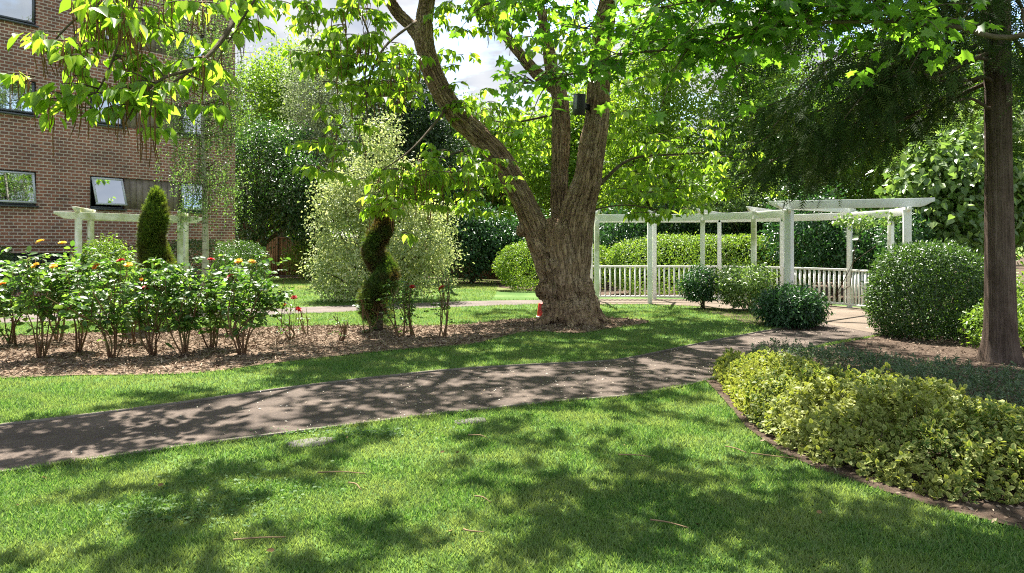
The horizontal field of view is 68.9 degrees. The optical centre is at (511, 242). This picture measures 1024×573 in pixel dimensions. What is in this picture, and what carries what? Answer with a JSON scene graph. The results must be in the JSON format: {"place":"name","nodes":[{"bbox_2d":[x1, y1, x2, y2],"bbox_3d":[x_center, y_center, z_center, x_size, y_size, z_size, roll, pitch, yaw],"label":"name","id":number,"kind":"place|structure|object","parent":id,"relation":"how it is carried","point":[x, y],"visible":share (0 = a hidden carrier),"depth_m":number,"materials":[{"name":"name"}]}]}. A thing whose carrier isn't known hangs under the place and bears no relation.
{"place":"outdoors","nodes":[
{"label":"outdoors","id":0,"kind":"place"},
{"bbox_2d":[0,300,542,322],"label":"path","id":1,"kind":"structure","parent":0,"point":[324,309],"depth_m":18.33,"materials":[{"name":"beige concrete"}]},
{"bbox_2d":[0,315,648,377],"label":"flower bed ground","id":2,"kind":"structure","parent":0,"point":[322,344],"depth_m":11.19,"materials":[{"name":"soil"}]},
{"bbox_2d":[0,261,13,321],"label":"rose bush","id":3,"kind":"object","parent":2,"relation":"on","point":[4,299],"visible":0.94,"depth_m":10.72,"materials":[{"name":"green plant"}]},
{"bbox_2d":[0,258,54,343],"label":"rose bush","id":4,"kind":"object","parent":2,"relation":"on","point":[11,303],"visible":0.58,"depth_m":11.58,"materials":[{"name":"green plant"}]},
{"bbox_2d":[0,239,95,357],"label":"rose bush","id":5,"kind":"object","parent":2,"relation":"on","point":[45,310],"visible":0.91,"depth_m":10.21,"materials":[{"name":"green plant"}]},
{"bbox_2d":[22,253,74,340],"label":"rose bush","id":6,"kind":"object","parent":2,"relation":"on","point":[57,334],"visible":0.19,"depth_m":12.00,"materials":[{"name":"green plant"}]},
{"bbox_2d":[35,240,118,352],"bbox_3d":[-6.256,0.786,10.761,1.086,1.639,1.218,0,0,-30],"label":"rose bush","id":7,"kind":"object","parent":2,"relation":"on","point":[60,282],"visible":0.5,"depth_m":10.67,"materials":[{"name":"green plant"}]},
{"bbox_2d":[46,250,144,358],"bbox_3d":[-5.551,0.853,9.994,1.102,1.507,1.097,0,0,-18],"label":"rose bush","id":8,"kind":"object","parent":2,"relation":"on","point":[109,312],"visible":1,"depth_m":10.08,"materials":[{"name":"green plant"}]},
{"bbox_2d":[107,272,175,342],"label":"rose bush","id":9,"kind":"object","parent":2,"relation":"on","point":[130,299],"visible":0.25,"depth_m":11.72,"materials":[{"name":"green plant"}]},
{"bbox_2d":[117,259,181,355],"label":"rose bush","id":10,"kind":"object","parent":2,"relation":"on","point":[146,317],"visible":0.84,"depth_m":10.45,"materials":[{"name":"green plant"}]},
{"bbox_2d":[132,254,224,355],"bbox_3d":[-4.727,0.884,10.545,1.100,1.444,1.185,0,0,0],"label":"rose bush","id":11,"kind":"object","parent":2,"relation":"on","point":[187,322],"visible":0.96,"depth_m":10.45,"materials":[{"name":"green plant"}]},
{"bbox_2d":[174,257,251,348],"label":"rose bush","id":12,"kind":"object","parent":2,"relation":"on","point":[212,314],"visible":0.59,"depth_m":11.05,"materials":[{"name":"green plant"}]},
{"bbox_2d":[199,263,254,333],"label":"rose bush","id":13,"kind":"object","parent":2,"relation":"on","point":[209,276],"visible":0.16,"depth_m":12.94,"materials":[{"name":"green plant"}]},
{"bbox_2d":[211,246,295,354],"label":"rose bush","id":14,"kind":"object","parent":2,"relation":"on","point":[240,309],"visible":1,"depth_m":10.53,"materials":[{"name":"green plant"}]},
{"bbox_2d":[275,295,301,339],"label":"rose bush","id":15,"kind":"object","parent":2,"relation":"on","point":[298,308],"visible":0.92,"depth_m":12.05,"materials":[{"name":"green plant"}]},
{"bbox_2d":[290,309,309,333],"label":"rose bush","id":16,"kind":"object","parent":2,"relation":"on","point":[300,318],"visible":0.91,"depth_m":12.96,"materials":[{"name":"green plant"}]},
{"bbox_2d":[328,314,356,340],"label":"rose bush","id":17,"kind":"object","parent":2,"relation":"on","point":[343,328],"visible":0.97,"depth_m":11.94,"materials":[{"name":"green plant"}]},
{"bbox_2d":[350,290,385,333],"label":"rose bush","id":18,"kind":"object","parent":2,"relation":"on","point":[367,317],"visible":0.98,"depth_m":13.12,"materials":[{"name":"green plant"}]},
{"bbox_2d":[355,204,401,330],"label":"spiral topiary","id":19,"kind":"object","parent":2,"relation":"on","point":[378,259],"visible":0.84,"depth_m":13.34,"materials":[{"name":"green plant"}]},
{"bbox_2d":[0,0,786,326],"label":"catalpa tree","id":20,"kind":"object","parent":2,"relation":"on","point":[560,240],"visible":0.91,"depth_m":13.13,"materials":[{"name":"green plant"}]},
{"bbox_2d":[572,93,589,114],"bbox_3d":[1.386,-2.646,14.362,0.541,0.418,0.273,0,0,-32],"label":"floodlight","id":21,"kind":"object","parent":20,"relation":"attached to","point":[580,105],"visible":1,"depth_m":14.21,"materials":[{"name":"black plastic"}]},
{"bbox_2d":[376,277,416,336],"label":"rose bush","id":22,"kind":"object","parent":2,"relation":"on","point":[394,315],"visible":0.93,"depth_m":12.51,"materials":[{"name":"green plant"}]},
{"bbox_2d":[388,280,428,335],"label":"rose bush","id":23,"kind":"object","parent":2,"relation":"on","point":[409,313],"visible":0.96,"depth_m":12.52,"materials":[{"name":"green plant"}]},
{"bbox_2d":[426,266,459,336],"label":"rose bush","id":24,"kind":"object","parent":2,"relation":"on","point":[445,306],"visible":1,"depth_m":12.49,"materials":[{"name":"green plant"}]},
{"bbox_2d":[335,47,485,276],"bbox_3d":[-4.468,-3.334,31.511,7.011,9.962,5.392,0,0,38],"label":"tree","id":25,"kind":"object","parent":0,"point":[439,133],"visible":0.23,"depth_m":30.25,"materials":[{"name":"green plant"}]},
{"bbox_2d":[0,323,875,469],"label":"path","id":26,"kind":"structure","parent":0,"point":[29,444],"depth_m":7.53,"materials":[{"name":"grey asphalt"}]},
{"bbox_2d":[0,322,823,425],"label":"path kerb","id":27,"kind":"structure","parent":26,"relation":"on","point":[143,407],"depth_m":8.46,"materials":[{"name":"grey concrete"}]},
{"bbox_2d":[103,324,849,443],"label":"fallen petals","id":28,"kind":"object","parent":26,"relation":"on","point":[523,384],"visible":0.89,"depth_m":8.39,"materials":[{"name":"plant"}]},
{"bbox_2d":[0,246,1023,572],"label":"ground","id":29,"kind":"structure","parent":0,"point":[510,294],"depth_m":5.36,"materials":[{"name":"green plant"}]},
{"bbox_2d":[0,245,22,303],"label":"clipped bush","id":30,"kind":"object","parent":29,"relation":"on","point":[3,258],"visible":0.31,"depth_m":19.08,"materials":[{"name":"green plant"}]},
{"bbox_2d":[67,232,140,304],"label":"mock orange shrub","id":31,"kind":"object","parent":29,"relation":"on","point":[103,246],"visible":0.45,"depth_m":17.96,"materials":[{"name":"green plant"}]},
{"bbox_2d":[0,0,234,297],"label":"apartment building","id":32,"kind":"structure","parent":29,"relation":"on","point":[100,170],"depth_m":22.57,"materials":[{"name":"brick"}]},
{"bbox_2d":[0,169,38,207],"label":"window","id":33,"kind":"structure","parent":32,"relation":"in","point":[17,188],"depth_m":21.34,"materials":[{"name":"grey"}]},
{"bbox_2d":[0,81,38,117],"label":"window","id":34,"kind":"structure","parent":32,"relation":"in","point":[8,103],"depth_m":21.30,"materials":[{"name":"grey"}]},
{"bbox_2d":[0,0,38,27],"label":"window","id":35,"kind":"structure","parent":32,"relation":"in","point":[22,12],"depth_m":21.41,"materials":[{"name":"grey"}]},
{"bbox_2d":[89,176,126,210],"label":"window","id":36,"kind":"structure","parent":32,"relation":"in","point":[106,193],"depth_m":23.46,"materials":[{"name":"grey"}]},
{"bbox_2d":[89,93,126,128],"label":"window","id":37,"kind":"structure","parent":32,"relation":"in","point":[102,123],"depth_m":23.44,"materials":[{"name":"grey"}]},
{"bbox_2d":[179,106,201,138],"bbox_3d":[-11.424,-4.163,26.161,1.000,1.048,0.994,0,0,34],"label":"window","id":38,"kind":"structure","parent":32,"relation":"in","point":[198,128],"depth_m":25.92,"materials":[{"name":"grey"}]},
{"bbox_2d":[180,182,201,212],"bbox_3d":[-11.424,-1.543,26.161,1.000,1.048,0.994,0,0,34],"label":"window","id":39,"kind":"structure","parent":32,"relation":"in","point":[196,206],"depth_m":25.87,"materials":[{"name":"grey"}]},
{"bbox_2d":[180,32,202,58],"bbox_3d":[-11.424,-6.783,26.161,1.000,1.048,0.994,0,0,34],"label":"window","id":40,"kind":"structure","parent":32,"relation":"in","point":[190,32],"depth_m":25.86,"materials":[{"name":"grey"}]},
{"bbox_2d":[53,206,201,301],"bbox_3d":[-9.530,0.393,18.975,1.468,2.415,4.665,0,0,28],"label":"timber arbour","id":41,"kind":"object","parent":29,"relation":"on","point":[80,214],"visible":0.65,"depth_m":18.30,"materials":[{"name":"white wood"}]},
{"bbox_2d":[125,185,179,329],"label":"cone topiary","id":42,"kind":"object","parent":29,"relation":"on","point":[153,224],"visible":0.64,"depth_m":13.54,"materials":[{"name":"green plant"}]},
{"bbox_2d":[142,0,260,293],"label":"birch tree","id":43,"kind":"object","parent":29,"relation":"on","point":[202,173],"visible":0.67,"depth_m":19.87,"materials":[{"name":"green plant"}]},
{"bbox_2d":[167,238,246,290],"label":"clipped hedge","id":44,"kind":"object","parent":29,"relation":"on","point":[195,245],"visible":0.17,"depth_m":23.57,"materials":[{"name":"green plant"}]},
{"bbox_2d":[209,238,272,296],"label":"clipped bush","id":45,"kind":"object","parent":29,"relation":"on","point":[245,246],"visible":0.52,"depth_m":21.81,"materials":[{"name":"green plant"}]},
{"bbox_2d":[34,424,464,537],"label":"lawn weeds","id":46,"kind":"object","parent":29,"relation":"on","point":[195,509],"visible":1,"depth_m":4.53,"materials":[{"name":"green plant"}]},
{"bbox_2d":[233,537,285,540],"bbox_3d":[-1.339,1.567,3.961,0.270,0.015,0.015,0,0,-8],"label":"fallen stick","id":47,"kind":"object","parent":29,"relation":"on","point":[235,539],"visible":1,"depth_m":3.95,"materials":[{"name":"brown wood"}]},
{"bbox_2d":[235,113,344,276],"bbox_3d":[-10.012,-2.022,32.402,6.534,7.404,5.397,0,0,0],"label":"bay tree","id":48,"kind":"object","parent":29,"relation":"on","point":[279,183],"visible":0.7,"depth_m":31.70,"materials":[{"name":"green plant"}]},
{"bbox_2d":[286,437,335,447],"bbox_3d":[-1.597,1.602,5.939,0.368,0.036,0.239,0,0,-26],"label":"edging stone","id":49,"kind":"object","parent":29,"relation":"on","point":[309,442],"visible":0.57,"depth_m":5.91,"materials":[{"name":"grey stone"}]},
{"bbox_2d":[276,232,348,278],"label":"shrub","id":50,"kind":"object","parent":29,"relation":"on","point":[305,247],"visible":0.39,"depth_m":32.34,"materials":[{"name":"green plant"}]},
{"bbox_2d":[317,471,364,473],"bbox_3d":[-1.164,1.567,5.094,0.328,0.015,0.014,0,0,2],"label":"fallen stick","id":51,"kind":"object","parent":29,"relation":"on","point":[338,471],"visible":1,"depth_m":5.09,"materials":[{"name":"brown wood"}]},
{"bbox_2d":[2,376,713,473],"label":"path kerb","id":52,"kind":"structure","parent":29,"relation":"on","point":[276,433],"depth_m":6.40,"materials":[{"name":"grey concrete"}]},
{"bbox_2d":[297,109,474,302],"bbox_3d":[-3.513,-1.145,20.773,4.931,5.562,3.722,0,0,0],"label":"variegated shrub","id":53,"kind":"object","parent":29,"relation":"on","point":[349,208],"visible":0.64,"depth_m":20.47,"materials":[{"name":"green plant"}]},
{"bbox_2d":[16,313,870,557],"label":"leaf litter","id":54,"kind":"object","parent":29,"relation":"on","point":[442,451],"visible":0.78,"depth_m":4.83,"materials":[{"name":"plant"}]},
{"bbox_2d":[455,417,485,424],"bbox_3d":[-0.379,1.602,6.652,0.311,0.036,0.160,0,0,-24],"label":"edging stone","id":55,"kind":"object","parent":29,"relation":"on","point":[472,420],"visible":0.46,"depth_m":6.64,"materials":[{"name":"grey stone"}]},
{"bbox_2d":[463,528,483,531],"bbox_3d":[-0.215,1.567,4.060,0.121,0.015,0.034,0,0,18],"label":"fallen stick","id":56,"kind":"object","parent":29,"relation":"on","point":[472,530],"visible":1,"depth_m":4.05,"materials":[{"name":"brown wood"}]},
{"bbox_2d":[536,303,542,317],"bbox_3d":[0.647,1.444,15.886,0.260,0.307,0.260,0,0,0],"label":"traffic cone","id":57,"kind":"object","parent":29,"relation":"on","point":[539,312],"visible":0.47,"depth_m":15.81,"materials":[{"name":"red plastic"}]},
{"bbox_2d":[618,454,649,456],"bbox_3d":[0.904,1.567,5.502,0.236,0.015,0.011,0,0,12],"label":"fallen stick","id":58,"kind":"object","parent":29,"relation":"on","point":[633,454],"visible":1,"depth_m":5.50,"materials":[{"name":"brown wood"}]},
{"bbox_2d":[650,519,687,527],"bbox_3d":[0.879,1.567,4.171,0.224,0.015,0.010,0,0,32],"label":"fallen stick","id":59,"kind":"object","parent":29,"relation":"on","point":[667,522],"visible":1,"depth_m":4.18,"materials":[{"name":"brown wood"}]},
{"bbox_2d":[448,0,1023,139],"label":"maple tree","id":60,"kind":"object","parent":29,"relation":"on","point":[775,22],"visible":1,"depth_m":5.65,"materials":[{"name":"green plant"}]},
{"bbox_2d":[751,452,795,458],"bbox_3d":[1.919,1.567,5.489,0.316,0.015,0.040,0,0,26],"label":"fallen stick","id":61,"kind":"object","parent":29,"relation":"on","point":[770,455],"visible":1,"depth_m":5.48,"materials":[{"name":"brown wood"}]},
{"bbox_2d":[746,278,834,328],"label":"shrub","id":62,"kind":"object","parent":29,"relation":"on","point":[783,305],"visible":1,"depth_m":13.88,"materials":[{"name":"green plant"}]},
{"bbox_2d":[704,324,1023,528],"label":"shrub bed ground","id":63,"kind":"structure","parent":29,"relation":"on","point":[985,510],"depth_m":6.27,"materials":[{"name":"soil"}]},
{"bbox_2d":[705,0,1023,363],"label":"conifer tree","id":64,"kind":"object","parent":63,"relation":"on","point":[891,100],"visible":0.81,"depth_m":9.60,"materials":[{"name":"green plant"}]},
{"bbox_2d":[708,346,1023,504],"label":"golden euonymus","id":65,"kind":"object","parent":63,"relation":"on","point":[934,412],"visible":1,"depth_m":5.32,"materials":[{"name":"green plant"}]},
{"bbox_2d":[746,335,1023,412],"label":"grey leaved shrub","id":66,"kind":"object","parent":63,"relation":"on","point":[900,367],"visible":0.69,"depth_m":7.79,"materials":[{"name":"green plant"}]},
{"bbox_2d":[860,238,983,340],"bbox_3d":[7.082,0.773,12.690,2.104,1.716,1.868,0,0,0],"label":"clipped bush","id":67,"kind":"object","parent":63,"relation":"on","point":[882,312],"visible":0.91,"depth_m":12.22,"materials":[{"name":"green plant"}]},
{"bbox_2d":[954,269,1023,351],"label":"shrub","id":68,"kind":"object","parent":63,"relation":"on","point":[978,315],"visible":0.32,"depth_m":11.28,"materials":[{"name":"green plant"}]},
{"bbox_2d":[894,18,1023,276],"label":"broadleaf tree","id":69,"kind":"object","parent":29,"relation":"on","point":[978,67],"visible":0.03,"depth_m":24.07,"materials":[{"name":"green plant"}]},
{"bbox_2d":[235,0,1023,236],"label":"sky","id":70,"kind":"structure","parent":0,"point":[477,76],"materials":[{"name":"white"}]},
{"bbox_2d":[263,257,1023,310],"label":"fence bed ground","id":71,"kind":"structure","parent":0,"point":[1020,267],"depth_m":26.98,"materials":[{"name":"soil"}]},
{"bbox_2d":[235,22,347,236],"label":"broadleaf tree","id":72,"kind":"object","parent":71,"relation":"on","point":[266,98],"visible":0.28,"depth_m":40.72,"materials":[{"name":"green plant"}]},
{"bbox_2d":[236,237,393,275],"bbox_3d":[-15.750,0.670,35.400,20.604,1.860,0.100,0,0,1],"label":"timber fence","id":73,"kind":"object","parent":71,"relation":"on","point":[276,252],"visible":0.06,"depth_m":35.30,"materials":[{"name":"brown wood"}]},
{"bbox_2d":[262,25,387,234],"bbox_3d":[-9.177,-4.736,36.874,8.790,12.721,5.636,0,0,39],"label":"silver tree","id":74,"kind":"object","parent":71,"relation":"on","point":[320,125],"visible":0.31,"depth_m":36.01,"materials":[{"name":"green plant"}]},
{"bbox_2d":[328,76,417,236],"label":"broadleaf tree","id":75,"kind":"object","parent":71,"relation":"on","point":[349,143],"depth_m":45.40,"materials":[{"name":"green plant"}]},
{"bbox_2d":[395,237,534,282],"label":"hedge","id":76,"kind":"object","parent":71,"relation":"on","point":[493,276],"visible":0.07,"depth_m":31.86,"materials":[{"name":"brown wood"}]},
{"bbox_2d":[435,188,530,283],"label":"laurel shrub","id":77,"kind":"object","parent":71,"relation":"on","point":[480,235],"visible":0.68,"depth_m":28.44,"materials":[{"name":"green plant"}]},
{"bbox_2d":[438,81,548,225],"bbox_3d":[-0.413,-3.305,37.882,7.490,9.954,5.993,0,0,-12],"label":"broadleaf tree","id":78,"kind":"object","parent":71,"relation":"on","point":[496,201],"visible":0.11,"depth_m":36.83,"materials":[{"name":"green plant"}]},
{"bbox_2d":[485,198,550,278],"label":"evergreen shrub","id":79,"kind":"object","parent":71,"relation":"on","point":[513,238],"visible":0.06,"depth_m":28.41,"materials":[{"name":"green plant"}]},
{"bbox_2d":[489,238,610,290],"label":"clipped hedge","id":80,"kind":"object","parent":71,"relation":"on","point":[501,257],"visible":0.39,"depth_m":24.81,"materials":[{"name":"green plant"}]},
{"bbox_2d":[500,57,642,217],"bbox_3d":[3.203,-3.621,35.625,7.786,10.482,5.909,0,0,-41],"label":"broadleaf tree","id":81,"kind":"object","parent":71,"relation":"on","point":[578,122],"visible":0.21,"depth_m":34.32,"materials":[{"name":"green plant"}]},
{"bbox_2d":[548,101,707,229],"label":"broadleaf tree","id":82,"kind":"object","parent":71,"relation":"on","point":[651,173],"depth_m":47.60,"materials":[{"name":"green plant"}]},
{"bbox_2d":[236,169,1023,265],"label":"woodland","id":83,"kind":"object","parent":71,"relation":"on","point":[1019,258],"depth_m":50.30,"materials":[{"name":"green plant"}]},
{"bbox_2d":[593,200,685,285],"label":"evergreen shrub","id":84,"kind":"object","parent":71,"relation":"on","point":[607,234],"visible":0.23,"depth_m":26.68,"materials":[{"name":"green plant"}]},
{"bbox_2d":[574,0,744,226],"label":"broadleaf tree","id":85,"kind":"object","parent":71,"relation":"on","point":[667,129],"visible":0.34,"depth_m":30.14,"materials":[{"name":"green plant"}]},
{"bbox_2d":[624,196,725,284],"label":"evergreen shrub","id":86,"kind":"object","parent":71,"relation":"on","point":[671,228],"visible":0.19,"depth_m":27.01,"materials":[{"name":"green plant"}]},
{"bbox_2d":[535,237,870,282],"bbox_3d":[7.450,0.670,29.250,13.210,1.860,0.100,0,0,2],"label":"timber fence","id":87,"kind":"object","parent":71,"relation":"on","point":[836,279],"visible":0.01,"depth_m":29.08,"materials":[{"name":"brown wood"}]},
{"bbox_2d":[599,229,822,294],"bbox_3d":[6.348,0.617,23.223,7.368,2.079,1.811,0,0,-4],"label":"clipped hedge","id":88,"kind":"object","parent":71,"relation":"on","point":[613,256],"visible":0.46,"depth_m":22.80,"materials":[{"name":"green plant"}]},
{"bbox_2d":[676,200,769,275],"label":"evergreen shrub","id":89,"kind":"object","parent":71,"relation":"on","point":[724,231],"visible":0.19,"depth_m":26.40,"materials":[{"name":"green plant"}]},
{"bbox_2d":[675,168,828,265],"bbox_3d":[8.071,-0.559,25.516,5.159,4.345,3.530,0,0,17],"label":"sunlit shrub","id":90,"kind":"object","parent":71,"relation":"on","point":[739,205],"visible":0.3,"depth_m":24.95,"materials":[{"name":"green plant"}]},
{"bbox_2d":[678,0,864,276],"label":"broadleaf tree","id":91,"kind":"object","parent":71,"relation":"on","point":[727,114],"visible":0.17,"depth_m":27.36,"materials":[{"name":"green plant"}]},
{"bbox_2d":[726,189,820,285],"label":"evergreen shrub","id":92,"kind":"object","parent":71,"relation":"on","point":[759,226],"visible":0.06,"depth_m":25.73,"materials":[{"name":"green plant"}]},
{"bbox_2d":[704,29,893,208],"bbox_3d":[17.200,-5.328,40.480,12.999,13.927,8.260,0,0,-12],"label":"broadleaf tree","id":93,"kind":"object","parent":71,"relation":"on","point":[808,60],"visible":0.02,"depth_m":39.06,"materials":[{"name":"green plant"}]},
{"bbox_2d":[757,177,896,297],"bbox_3d":[9.128,-0.151,21.149,4.571,3.537,3.228,0,0,30],"label":"dark shrub","id":94,"kind":"object","parent":71,"relation":"on","point":[830,243],"visible":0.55,"depth_m":20.83,"materials":[{"name":"green plant"}]},
{"bbox_2d":[792,26,974,221],"bbox_3d":[13.702,-3.607,27.434,7.891,10.586,5.835,0,0,-30],"label":"broadleaf tree","id":95,"kind":"object","parent":71,"relation":"on","point":[867,191],"visible":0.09,"depth_m":26.18,"materials":[{"name":"green plant"}]},
{"bbox_2d":[872,207,952,304],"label":"evergreen shrub","id":96,"kind":"object","parent":71,"relation":"on","point":[898,227],"visible":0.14,"depth_m":17.61,"materials":[{"name":"green plant"}]},
{"bbox_2d":[852,94,1023,302],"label":"leaved shrub","id":97,"kind":"object","parent":71,"relation":"on","point":[948,178],"visible":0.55,"depth_m":17.80,"materials":[{"name":"green plant"}]},
{"bbox_2d":[694,307,818,329],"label":"garden bed","id":98,"kind":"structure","parent":0,"point":[815,327],"depth_m":16.02,"materials":[{"name":"soil"}]},
{"bbox_2d":[671,261,720,307],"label":"shrub","id":99,"kind":"object","parent":98,"relation":"on","point":[695,290],"visible":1,"depth_m":17.80,"materials":[{"name":"green plant"}]},
{"bbox_2d":[712,258,780,310],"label":"shrub","id":100,"kind":"object","parent":98,"relation":"on","point":[739,287],"visible":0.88,"depth_m":17.12,"materials":[{"name":"green plant"}]},
{"bbox_2d":[599,299,921,334],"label":"paving","id":101,"kind":"structure","parent":0,"point":[855,318],"depth_m":17.46,"materials":[{"name":"beige stone"}]},
{"bbox_2d":[590,198,934,318],"bbox_3d":[5.378,0.345,18.209,6.487,2.510,6.073,0,0,0],"label":"white pergola","id":102,"kind":"object","parent":101,"relation":"on","point":[754,215],"visible":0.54,"depth_m":17.93,"materials":[{"name":"paint"}]},
{"bbox_2d":[593,265,886,307],"bbox_3d":[5.902,1.090,19.596,7.515,0.890,2.029,0,0,35],"label":"white railing","id":103,"kind":"object","parent":102,"relation":"attached to","point":[863,276],"visible":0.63,"depth_m":19.55,"materials":[{"name":"paint"}]},
{"bbox_2d":[829,209,902,305],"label":"pergola creeper","id":104,"kind":"object","parent":102,"relation":"attached to","point":[864,223],"visible":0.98,"depth_m":16.92,"materials":[{"name":"green plant"}]}
]}

